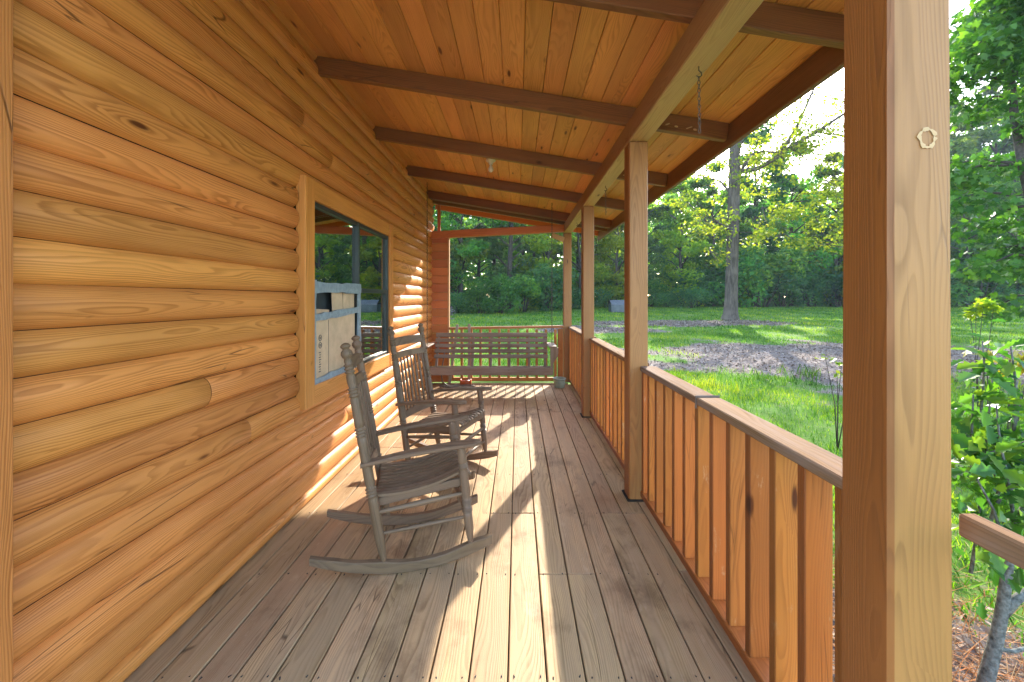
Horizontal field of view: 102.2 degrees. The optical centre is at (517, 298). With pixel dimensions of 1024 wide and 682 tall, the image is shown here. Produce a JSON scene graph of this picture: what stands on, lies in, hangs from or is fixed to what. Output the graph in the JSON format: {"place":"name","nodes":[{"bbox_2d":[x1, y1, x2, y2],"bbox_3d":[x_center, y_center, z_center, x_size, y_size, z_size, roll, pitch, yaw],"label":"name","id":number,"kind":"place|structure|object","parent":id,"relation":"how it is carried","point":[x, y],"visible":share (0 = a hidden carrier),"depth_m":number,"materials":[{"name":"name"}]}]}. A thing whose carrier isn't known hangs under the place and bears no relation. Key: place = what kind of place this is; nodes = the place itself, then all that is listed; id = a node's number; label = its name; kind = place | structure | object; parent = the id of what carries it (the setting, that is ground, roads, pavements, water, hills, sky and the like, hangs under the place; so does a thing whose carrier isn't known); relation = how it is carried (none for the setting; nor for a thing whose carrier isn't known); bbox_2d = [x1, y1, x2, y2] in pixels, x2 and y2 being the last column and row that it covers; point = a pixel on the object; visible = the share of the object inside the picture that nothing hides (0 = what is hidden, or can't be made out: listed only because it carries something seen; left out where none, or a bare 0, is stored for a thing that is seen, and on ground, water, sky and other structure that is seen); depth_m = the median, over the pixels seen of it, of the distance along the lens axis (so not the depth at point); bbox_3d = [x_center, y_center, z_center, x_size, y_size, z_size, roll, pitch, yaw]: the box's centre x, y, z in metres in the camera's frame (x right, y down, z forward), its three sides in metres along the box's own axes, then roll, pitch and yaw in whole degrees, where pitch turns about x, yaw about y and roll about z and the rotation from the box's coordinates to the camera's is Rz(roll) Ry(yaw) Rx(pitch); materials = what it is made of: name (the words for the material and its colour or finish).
{"place":"outdoors","nodes":[
{"label":"outdoors","id":0,"kind":"place"},
{"bbox_2d":[439,353,474,387],"bbox_3d":[-1.008,1.168,6.852,0.600,0.618,0.218,0,0,0],"label":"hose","id":1,"kind":"object","parent":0,"point":[453,385],"visible":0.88,"depth_m":6.89,"materials":[{"name":"grey rubber"}]},
{"bbox_2d":[432,297,1023,681],"bbox_3d":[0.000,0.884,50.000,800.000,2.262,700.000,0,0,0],"label":"ground","id":2,"kind":"structure","parent":0,"point":[783,412],"depth_m":9.61,"materials":[{"name":"green plant"}]},
{"bbox_2d":[0,0,449,681],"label":"log cabin","id":3,"kind":"object","parent":2,"relation":"on","point":[212,236],"visible":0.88,"depth_m":1.79,"materials":[{"name":"brown wood"}]},
{"bbox_2d":[295,175,392,409],"bbox_3d":[-1.532,-0.041,3.844,0.157,1.618,2.017,0,0,0],"label":"window","id":4,"kind":"structure","parent":3,"relation":"in","point":[344,251],"depth_m":3.40,"materials":[{"name":"brown wood"}]},
{"bbox_2d":[272,0,843,241],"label":"porch roof","id":5,"kind":"structure","parent":3,"relation":"attached to","point":[560,105],"depth_m":2.89,"materials":[{"name":"brown wood"}]},
{"bbox_2d":[419,183,557,374],"bbox_3d":[-0.430,-0.310,6.546,2.090,2.970,0.732,0,0,0],"label":"porch swing","id":6,"kind":"object","parent":5,"relation":"hanging from","point":[472,369],"visible":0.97,"depth_m":6.73,"materials":[{"name":"brown wood"}]},
{"bbox_2d":[486,158,495,171],"bbox_3d":[-0.310,-1.550,4.830,0.116,0.154,0.116,0,0,0],"label":"ceiling light","id":7,"kind":"object","parent":5,"relation":"attached to","point":[490,162],"visible":0.94,"depth_m":4.81,"materials":[{"name":"beige glass"}]},
{"bbox_2d":[696,66,701,133],"bbox_3d":[0.901,-0.983,2.050,0.031,0.333,0.016,0,0,0],"label":"hanging chain","id":8,"kind":"object","parent":5,"relation":"hanging from","point":[699,100],"visible":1,"depth_m":2.05,"materials":[{"name":"metal"}]},
{"bbox_2d":[124,383,755,681],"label":"porch deck","id":9,"kind":"structure","parent":2,"relation":"on","point":[575,571],"depth_m":2.08,"materials":[{"name":"brown wood"}]},
{"bbox_2d":[309,335,491,573],"bbox_3d":[-0.671,0.857,2.484,0.950,1.246,0.605,0,0,-15],"label":"rocking chair","id":10,"kind":"object","parent":9,"relation":"on","point":[438,467],"visible":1,"depth_m":2.31,"materials":[{"name":"brown wood"}]},
{"bbox_2d":[386,323,498,479],"bbox_3d":[-0.703,0.857,3.601,0.950,1.246,0.605,0,0,19],"label":"rocking chair","id":11,"kind":"object","parent":9,"relation":"on","point":[475,415],"visible":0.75,"depth_m":3.61,"materials":[{"name":"brown wood"}]},
{"bbox_2d":[448,324,458,383],"bbox_3d":[-1.100,0.960,7.120,0.183,1.025,0.020,0,0,0],"label":"stick","id":12,"kind":"object","parent":9,"relation":"on","point":[452,359],"visible":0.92,"depth_m":7.11,"materials":[{"name":"grey wood"}]},
{"bbox_2d":[460,379,471,384],"bbox_3d":[-0.875,1.424,7.020,0.186,0.112,0.110,0,0,0],"label":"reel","id":13,"kind":"object","parent":9,"relation":"on","point":[462,382],"visible":0.81,"depth_m":6.99,"materials":[{"name":"red plastic"}]},
{"bbox_2d":[468,324,469,379],"bbox_3d":[-0.830,0.955,7.110,0.045,1.030,0.040,0,0,0],"label":"stick","id":14,"kind":"object","parent":9,"relation":"on","point":[468,348],"visible":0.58,"depth_m":7.10,"materials":[{"name":"grey wood"}]},
{"bbox_2d":[448,325,563,380],"bbox_3d":[-0.195,0.978,7.220,2.011,1.005,0.107,0,0,-1],"label":"end railing","id":15,"kind":"object","parent":9,"relation":"on","point":[536,377],"visible":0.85,"depth_m":7.18,"materials":[{"name":"brown wood"}]},
{"bbox_2d":[553,377,565,387],"bbox_3d":[0.700,1.401,6.879,0.224,0.158,0.225,0,0,0],"label":"bucket","id":16,"kind":"object","parent":9,"relation":"on","point":[559,382],"visible":1,"depth_m":6.80,"materials":[{"name":"grey metal"}]},
{"bbox_2d":[563,233,571,382],"bbox_3d":[0.886,0.165,7.340,0.170,2.630,0.170,0,0,0],"label":"porch post","id":17,"kind":"object","parent":9,"relation":"on","point":[567,282],"visible":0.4,"depth_m":7.27,"materials":[{"name":"brown wood"}]},
{"bbox_2d":[568,327,595,399],"bbox_3d":[0.954,0.970,6.275,0.116,0.950,1.986,0,0,0],"label":"porch railing","id":18,"kind":"object","parent":17,"relation":"attached to","point":[574,378],"visible":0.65,"depth_m":6.48,"materials":[{"name":"brown wood"}]},
{"bbox_2d":[580,206,593,417],"bbox_3d":[0.886,0.165,5.210,0.170,2.630,0.170,0,0,0],"label":"porch post","id":19,"kind":"object","parent":9,"relation":"on","point":[587,273],"visible":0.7,"depth_m":5.14,"materials":[{"name":"brown wood"}]},
{"bbox_2d":[622,141,647,501],"bbox_3d":[0.886,0.165,3.090,0.170,2.630,0.170,0,0,0],"label":"porch post","id":20,"kind":"object","parent":9,"relation":"on","point":[635,256],"visible":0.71,"depth_m":3.02,"materials":[{"name":"brown wood"}]},
{"bbox_2d":[589,338,648,468],"bbox_3d":[0.954,0.970,4.150,0.116,0.950,1.976,0,0,0],"label":"porch railing","id":21,"kind":"object","parent":20,"relation":"attached to","point":[606,387],"visible":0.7,"depth_m":4.21,"materials":[{"name":"brown wood"}]},
{"bbox_2d":[842,0,951,681],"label":"porch post","id":22,"kind":"object","parent":9,"relation":"on","point":[896,556],"visible":1,"depth_m":0.91,"materials":[{"name":"brown wood"}]},
{"bbox_2d":[640,366,841,681],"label":"porch railing","id":23,"kind":"object","parent":22,"relation":"attached to","point":[738,501],"visible":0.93,"depth_m":1.61,"materials":[{"name":"brown wood"}]},
{"bbox_2d":[437,213,472,306],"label":"woodland tree","id":24,"kind":"object","parent":2,"relation":"on","point":[467,226],"visible":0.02,"depth_m":33.47,"materials":[{"name":"green plant"}]},
{"bbox_2d":[450,291,472,312],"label":"bush","id":25,"kind":"object","parent":2,"relation":"on","point":[454,296],"visible":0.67,"depth_m":25.93,"materials":[{"name":"green plant"}]},
{"bbox_2d":[434,238,489,307],"bbox_3d":[-4.814,-1.489,27.351,6.323,5.246,4.087,0,0,-36],"label":"bush","id":26,"kind":"object","parent":2,"relation":"on","point":[454,255],"visible":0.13,"depth_m":27.35,"materials":[{"name":"green plant"}]},
{"bbox_2d":[432,205,508,310],"bbox_3d":[-4.159,-4.656,28.009,5.964,11.496,7.142,0,0,-25],"label":"woodland tree","id":27,"kind":"object","parent":2,"relation":"on","point":[475,250],"visible":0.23,"depth_m":27.05,"materials":[{"name":"green plant"}]},
{"bbox_2d":[454,280,502,313],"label":"bush","id":28,"kind":"object","parent":2,"relation":"on","point":[477,292],"visible":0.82,"depth_m":25.78,"materials":[{"name":"green plant"}]},
{"bbox_2d":[459,217,500,292],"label":"woodland tree","id":29,"kind":"object","parent":2,"relation":"on","point":[477,268],"visible":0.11,"depth_m":39.43,"materials":[{"name":"green plant"}]},
{"bbox_2d":[468,215,515,297],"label":"woodland tree","id":30,"kind":"object","parent":2,"relation":"on","point":[498,244],"visible":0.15,"depth_m":31.59,"materials":[{"name":"green plant"}]},
{"bbox_2d":[478,272,522,313],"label":"bush","id":31,"kind":"object","parent":2,"relation":"on","point":[500,286],"visible":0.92,"depth_m":25.86,"materials":[{"name":"green plant"}]},
{"bbox_2d":[476,222,541,309],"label":"woodland tree","id":32,"kind":"object","parent":2,"relation":"on","point":[510,269],"visible":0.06,"depth_m":29.66,"materials":[{"name":"green plant"}]},
{"bbox_2d":[488,223,551,303],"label":"woodland tree","id":33,"kind":"object","parent":2,"relation":"on","point":[514,252],"visible":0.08,"depth_m":37.68,"materials":[{"name":"green plant"}]},
{"bbox_2d":[510,272,542,311],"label":"bush","id":34,"kind":"object","parent":2,"relation":"on","point":[530,288],"visible":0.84,"depth_m":26.92,"materials":[{"name":"green plant"}]},
{"bbox_2d":[513,222,546,299],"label":"woodland tree","id":35,"kind":"object","parent":2,"relation":"on","point":[519,247],"visible":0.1,"depth_m":35.31,"materials":[{"name":"green plant"}]},
{"bbox_2d":[512,225,576,308],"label":"woodland tree","id":36,"kind":"object","parent":2,"relation":"on","point":[538,247],"visible":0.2,"depth_m":30.01,"materials":[{"name":"green plant"}]},
{"bbox_2d":[523,263,580,310],"bbox_3d":[1.844,-0.732,29.448,4.535,3.724,5.360,0,0,32],"label":"bush","id":37,"kind":"object","parent":2,"relation":"on","point":[546,275],"visible":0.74,"depth_m":28.68,"materials":[{"name":"green plant"}]},
{"bbox_2d":[554,232,575,284],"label":"woodland tree","id":38,"kind":"object","parent":2,"relation":"on","point":[572,257],"visible":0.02,"depth_m":42.32,"materials":[{"name":"green plant"}]},
{"bbox_2d":[555,289,580,308],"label":"bush","id":39,"kind":"object","parent":2,"relation":"on","point":[575,300],"visible":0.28,"depth_m":30.35,"materials":[{"name":"green plant"}]},
{"bbox_2d":[539,229,622,307],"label":"woodland tree","id":40,"kind":"object","parent":2,"relation":"on","point":[600,273],"visible":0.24,"depth_m":32.89,"materials":[{"name":"green plant"}]},
{"bbox_2d":[549,233,614,292],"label":"woodland tree","id":41,"kind":"object","parent":2,"relation":"on","point":[577,263],"visible":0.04,"depth_m":36.04,"materials":[{"name":"green plant"}]},
{"bbox_2d":[573,287,613,308],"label":"bush","id":42,"kind":"object","parent":2,"relation":"on","point":[599,299],"visible":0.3,"depth_m":30.69,"materials":[{"name":"green plant"}]},
{"bbox_2d":[577,271,623,307],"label":"bush","id":43,"kind":"object","parent":2,"relation":"on","point":[608,282],"visible":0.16,"depth_m":32.64,"materials":[{"name":"green plant"}]},
{"bbox_2d":[580,228,623,303],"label":"woodland tree","id":44,"kind":"object","parent":2,"relation":"on","point":[613,263],"depth_m":39.20,"materials":[{"name":"green plant"}]},
{"bbox_2d":[609,300,623,311],"bbox_3d":[6.793,0.507,27.000,1.500,0.797,0.800,0,0,0],"label":"storage bin","id":45,"kind":"object","parent":2,"relation":"on","point":[616,305],"visible":0.55,"depth_m":26.60,"materials":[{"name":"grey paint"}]},
{"bbox_2d":[594,223,648,299],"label":"woodland tree","id":46,"kind":"object","parent":2,"relation":"on","point":[614,241],"visible":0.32,"depth_m":31.95,"materials":[{"name":"green plant"}]},
{"bbox_2d":[618,202,655,264],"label":"woodland tree","id":47,"kind":"object","parent":2,"relation":"on","point":[651,206],"visible":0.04,"depth_m":39.30,"materials":[{"name":"green plant"}]},
{"bbox_2d":[618,202,672,297],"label":"woodland tree","id":48,"kind":"object","parent":2,"relation":"on","point":[652,241],"visible":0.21,"depth_m":34.94,"materials":[{"name":"green plant"}]},
{"bbox_2d":[648,278,673,306],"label":"bush","id":49,"kind":"object","parent":2,"relation":"on","point":[654,286],"visible":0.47,"depth_m":33.83,"materials":[{"name":"green plant"}]},
{"bbox_2d":[654,292,680,306],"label":"bush","id":50,"kind":"object","parent":2,"relation":"on","point":[669,300],"visible":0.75,"depth_m":33.12,"materials":[{"name":"green plant"}]},
{"bbox_2d":[659,192,683,285],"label":"woodland tree","id":51,"kind":"object","parent":2,"relation":"on","point":[676,212],"visible":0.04,"depth_m":44.87,"materials":[{"name":"green plant"}]},
{"bbox_2d":[650,180,712,306],"bbox_3d":[13.841,-5.026,35.030,4.605,11.833,6.274,0,0,-12],"label":"woodland tree","id":52,"kind":"object","parent":2,"relation":"on","point":[674,238],"visible":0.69,"depth_m":34.79,"materials":[{"name":"green plant"}]},
{"bbox_2d":[648,176,716,301],"bbox_3d":[15.441,-6.234,40.033,5.971,13.940,7.151,0,0,-5],"label":"woodland tree","id":53,"kind":"object","parent":2,"relation":"on","point":[666,221],"visible":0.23,"depth_m":39.47,"materials":[{"name":"green plant"}]},
{"bbox_2d":[669,286,713,307],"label":"bush","id":54,"kind":"object","parent":2,"relation":"on","point":[690,295],"visible":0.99,"depth_m":32.26,"materials":[{"name":"green plant"}]},
{"bbox_2d":[666,267,724,306],"bbox_3d":[15.571,-0.910,34.429,5.706,3.664,4.828,0,0,4],"label":"bush","id":55,"kind":"object","parent":2,"relation":"on","point":[703,282],"visible":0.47,"depth_m":33.89,"materials":[{"name":"green plant"}]},
{"bbox_2d":[686,182,718,297],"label":"woodland tree","id":56,"kind":"object","parent":2,"relation":"on","point":[704,188],"visible":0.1,"depth_m":44.50,"materials":[{"name":"green plant"}]},
{"bbox_2d":[681,160,747,305],"bbox_3d":[17.146,-5.586,35.990,4.970,12.909,5.164,0,0,-6],"label":"woodland tree","id":57,"kind":"object","parent":2,"relation":"on","point":[694,184],"visible":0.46,"depth_m":35.97,"materials":[{"name":"green plant"}]},
{"bbox_2d":[432,174,1006,299],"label":"woods","id":58,"kind":"object","parent":2,"relation":"on","point":[650,227],"visible":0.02,"depth_m":52.10,"materials":[{"name":"green plant"}]},
{"bbox_2d":[701,189,750,296],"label":"woodland tree","id":59,"kind":"object","parent":2,"relation":"on","point":[743,201],"visible":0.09,"depth_m":38.80,"materials":[{"name":"green plant"}]},
{"bbox_2d":[703,248,769,307],"bbox_3d":[18.320,-1.775,34.313,4.922,5.513,6.240,0,0,43],"label":"bush","id":60,"kind":"object","parent":2,"relation":"on","point":[750,262],"visible":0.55,"depth_m":33.03,"materials":[{"name":"green plant"}]},
{"bbox_2d":[450,317,1023,681],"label":"leaf litter","id":61,"kind":"object","parent":2,"relation":"on","point":[976,627],"visible":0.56,"depth_m":10.67,"materials":[{"name":"plant"}]},
{"bbox_2d":[724,175,766,301],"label":"woodland tree","id":62,"kind":"object","parent":2,"relation":"on","point":[743,218],"visible":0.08,"depth_m":43.82,"materials":[{"name":"green plant"}]},
{"bbox_2d":[661,86,843,319],"bbox_3d":[14.240,-7.868,21.395,14.260,18.288,7.221,0,0,0],"label":"oak tree","id":63,"kind":"object","parent":2,"relation":"on","point":[734,176],"visible":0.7,"depth_m":20.88,"materials":[{"name":"green plant"}]},
{"bbox_2d":[738,217,772,302],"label":"woodland tree","id":64,"kind":"object","parent":2,"relation":"on","point":[748,224],"visible":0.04,"depth_m":40.70,"materials":[{"name":"green plant"}]},
{"bbox_2d":[720,120,795,305],"bbox_3d":[20.593,-7.715,35.390,5.512,17.289,5.409,0,0,-7],"label":"woodland tree","id":65,"kind":"object","parent":2,"relation":"on","point":[751,212],"visible":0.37,"depth_m":34.33,"materials":[{"name":"green plant"}]},
{"bbox_2d":[711,240,813,306],"bbox_3d":[19.973,-1.987,34.118,7.328,5.933,4.736,0,0,13],"label":"bush","id":66,"kind":"object","parent":2,"relation":"on","point":[783,265],"visible":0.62,"depth_m":33.27,"materials":[{"name":"green plant"}]},
{"bbox_2d":[748,271,831,306],"bbox_3d":[22.124,-0.638,34.482,4.850,3.080,5.732,0,0,-22],"label":"bush","id":67,"kind":"object","parent":2,"relation":"on","point":[787,288],"visible":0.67,"depth_m":33.20,"materials":[{"name":"green plant"}]},
{"bbox_2d":[746,144,841,305],"bbox_3d":[23.330,-6.207,35.112,7.065,14.165,5.899,0,0,27],"label":"woodland tree","id":68,"kind":"object","parent":2,"relation":"on","point":[820,252],"visible":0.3,"depth_m":34.10,"materials":[{"name":"green plant"}]},
{"bbox_2d":[769,182,820,269],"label":"woodland tree","id":69,"kind":"object","parent":2,"relation":"on","point":[798,189],"visible":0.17,"depth_m":43.87,"materials":[{"name":"green plant"}]},
{"bbox_2d":[778,264,842,306],"bbox_3d":[23.800,-0.955,34.364,5.602,3.769,4.739,0,0,-12],"label":"bush","id":70,"kind":"object","parent":2,"relation":"on","point":[807,301],"visible":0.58,"depth_m":33.25,"materials":[{"name":"green plant"}]},
{"bbox_2d":[787,205,835,303],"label":"woodland tree","id":71,"kind":"object","parent":2,"relation":"on","point":[820,209],"visible":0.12,"depth_m":38.52,"materials":[{"name":"green plant"}]},
{"bbox_2d":[794,151,843,306],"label":"woodland tree","id":72,"kind":"object","parent":2,"relation":"on","point":[833,173],"visible":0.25,"depth_m":33.93,"materials":[{"name":"green plant"}]},
{"bbox_2d":[810,190,832,299],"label":"woodland tree","id":73,"kind":"object","parent":2,"relation":"on","point":[825,231],"visible":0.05,"depth_m":44.31,"materials":[{"name":"green plant"}]},
{"bbox_2d":[809,270,842,306],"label":"bush","id":74,"kind":"object","parent":2,"relation":"on","point":[833,295],"visible":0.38,"depth_m":33.42,"materials":[{"name":"green plant"}]},
{"bbox_2d":[814,354,842,449],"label":"sapling","id":75,"kind":"object","parent":2,"relation":"on","point":[839,373],"visible":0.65,"depth_m":4.63,"materials":[{"name":"green plant"}]},
{"bbox_2d":[822,196,842,298],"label":"woodland tree","id":76,"kind":"object","parent":2,"relation":"on","point":[839,255],"visible":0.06,"depth_m":34.95,"materials":[{"name":"green plant"}]},
{"bbox_2d":[824,181,842,255],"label":"woodland tree","id":77,"kind":"object","parent":2,"relation":"on","point":[835,219],"visible":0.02,"depth_m":45.42,"materials":[{"name":"green plant"}]},
{"bbox_2d":[836,153,843,189],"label":"woodland tree","id":78,"kind":"object","parent":2,"relation":"on","point":[842,164],"depth_m":47.38,"materials":[{"name":"green plant"}]},
{"bbox_2d":[833,506,1023,681],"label":"pine straw","id":79,"kind":"object","parent":2,"relation":"on","point":[1012,677],"visible":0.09,"depth_m":2.07,"materials":[{"name":"brown plant"}]},
{"bbox_2d":[950,275,965,305],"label":"bush","id":80,"kind":"object","parent":2,"relation":"on","point":[953,301],"visible":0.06,"depth_m":33.23,"materials":[{"name":"green plant"}]},
{"bbox_2d":[950,195,971,297],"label":"woodland tree","id":81,"kind":"object","parent":2,"relation":"on","point":[954,229],"visible":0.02,"depth_m":38.93,"materials":[{"name":"green plant"}]},
{"bbox_2d":[950,139,979,261],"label":"woodland tree","id":82,"kind":"object","parent":2,"relation":"on","point":[962,152],"visible":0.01,"depth_m":42.66,"materials":[{"name":"green plant"}]},
{"bbox_2d":[950,258,983,305],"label":"bush","id":83,"kind":"object","parent":2,"relation":"on","point":[971,298],"visible":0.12,"depth_m":31.89,"materials":[{"name":"green plant"}]},
{"bbox_2d":[950,112,992,242],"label":"woodland tree","id":84,"kind":"object","parent":2,"relation":"on","point":[980,148],"visible":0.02,"depth_m":47.16,"materials":[{"name":"green plant"}]},
{"bbox_2d":[950,78,999,213],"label":"woodland tree","id":85,"kind":"object","parent":2,"relation":"on","point":[966,142],"visible":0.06,"depth_m":42.86,"materials":[{"name":"green plant"}]},
{"bbox_2d":[950,106,1004,183],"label":"woodland tree","id":86,"kind":"object","parent":2,"relation":"on","point":[990,133],"visible":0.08,"depth_m":44.84,"materials":[{"name":"green plant"}]},
{"bbox_2d":[950,248,1010,304],"bbox_3d":[36.559,-1.496,32.759,3.764,4.887,5.824,0,0,-43],"label":"bush","id":87,"kind":"object","parent":2,"relation":"on","point":[982,284],"visible":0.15,"depth_m":32.78,"materials":[{"name":"green plant"}]},
{"bbox_2d":[957,297,1003,406],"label":"sapling","id":88,"kind":"object","parent":2,"relation":"on","point":[984,305],"visible":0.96,"depth_m":6.00,"materials":[{"name":"green plant"}]},
{"bbox_2d":[950,186,1021,302],"bbox_3d":[44.215,-5.157,39.695,6.949,11.732,5.802,0,0,-17],"label":"woodland tree","id":89,"kind":"object","parent":2,"relation":"on","point":[964,228],"visible":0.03,"depth_m":39.84,"materials":[{"name":"green plant"}]},
{"bbox_2d":[949,0,1023,324],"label":"star leaf tree","id":90,"kind":"object","parent":2,"relation":"on","point":[984,42],"visible":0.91,"depth_m":9.06,"materials":[{"name":"green plant"}]},
{"bbox_2d":[950,184,1023,306],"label":"woodland tree","id":91,"kind":"object","parent":2,"relation":"on","point":[954,250],"visible":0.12,"depth_m":33.33,"materials":[{"name":"green plant"}]},
{"bbox_2d":[951,318,1023,681],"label":"oak shrub","id":92,"kind":"object","parent":2,"relation":"on","point":[1000,456],"visible":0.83,"depth_m":1.85,"materials":[{"name":"green plant"}]},
{"bbox_2d":[954,151,1023,298],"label":"woodland tree","id":93,"kind":"object","parent":2,"relation":"on","point":[1014,184],"visible":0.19,"depth_m":32.99,"materials":[{"name":"green plant"}]},
{"bbox_2d":[963,72,1020,231],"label":"woodland tree","id":94,"kind":"object","parent":2,"relation":"on","point":[1004,149],"visible":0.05,"depth_m":46.36,"materials":[{"name":"green plant"}]},
{"bbox_2d":[963,341,1023,522],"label":"sapling","id":95,"kind":"object","parent":2,"relation":"on","point":[1016,354],"visible":0.25,"depth_m":3.17,"materials":[{"name":"green plant"}]},
{"bbox_2d":[980,116,1023,158],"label":"woodland tree","id":96,"kind":"object","parent":2,"relation":"on","point":[999,146],"visible":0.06,"depth_m":47.02,"materials":[{"name":"green plant"}]},
{"bbox_2d":[980,281,1023,303],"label":"bush","id":97,"kind":"object","parent":2,"relation":"on","point":[1021,286],"visible":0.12,"depth_m":32.71,"materials":[{"name":"green plant"}]},
{"bbox_2d":[988,180,1023,293],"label":"woodland tree","id":98,"kind":"object","parent":2,"relation":"on","point":[1008,198],"visible":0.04,"depth_m":35.80,"materials":[{"name":"green plant"}]},
{"bbox_2d":[991,285,1023,306],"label":"bush","id":99,"kind":"object","parent":2,"relation":"on","point":[1007,289],"visible":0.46,"depth_m":32.10,"materials":[{"name":"green plant"}]},
{"bbox_2d":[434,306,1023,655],"bbox_3d":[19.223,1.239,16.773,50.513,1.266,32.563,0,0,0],"label":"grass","id":100,"kind":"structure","parent":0,"point":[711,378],"depth_m":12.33,"materials":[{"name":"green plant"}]},
{"bbox_2d":[466,0,1018,295],"label":"sky","id":101,"kind":"structure","parent":0,"point":[837,80],"materials":[{"name":"white"}]},
{"bbox_2d":[959,514,1023,569],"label":"hand rail","id":102,"kind":"object","parent":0,"point":[997,540],"visible":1,"depth_m":0.88,"materials":[{"name":"brown wood"}]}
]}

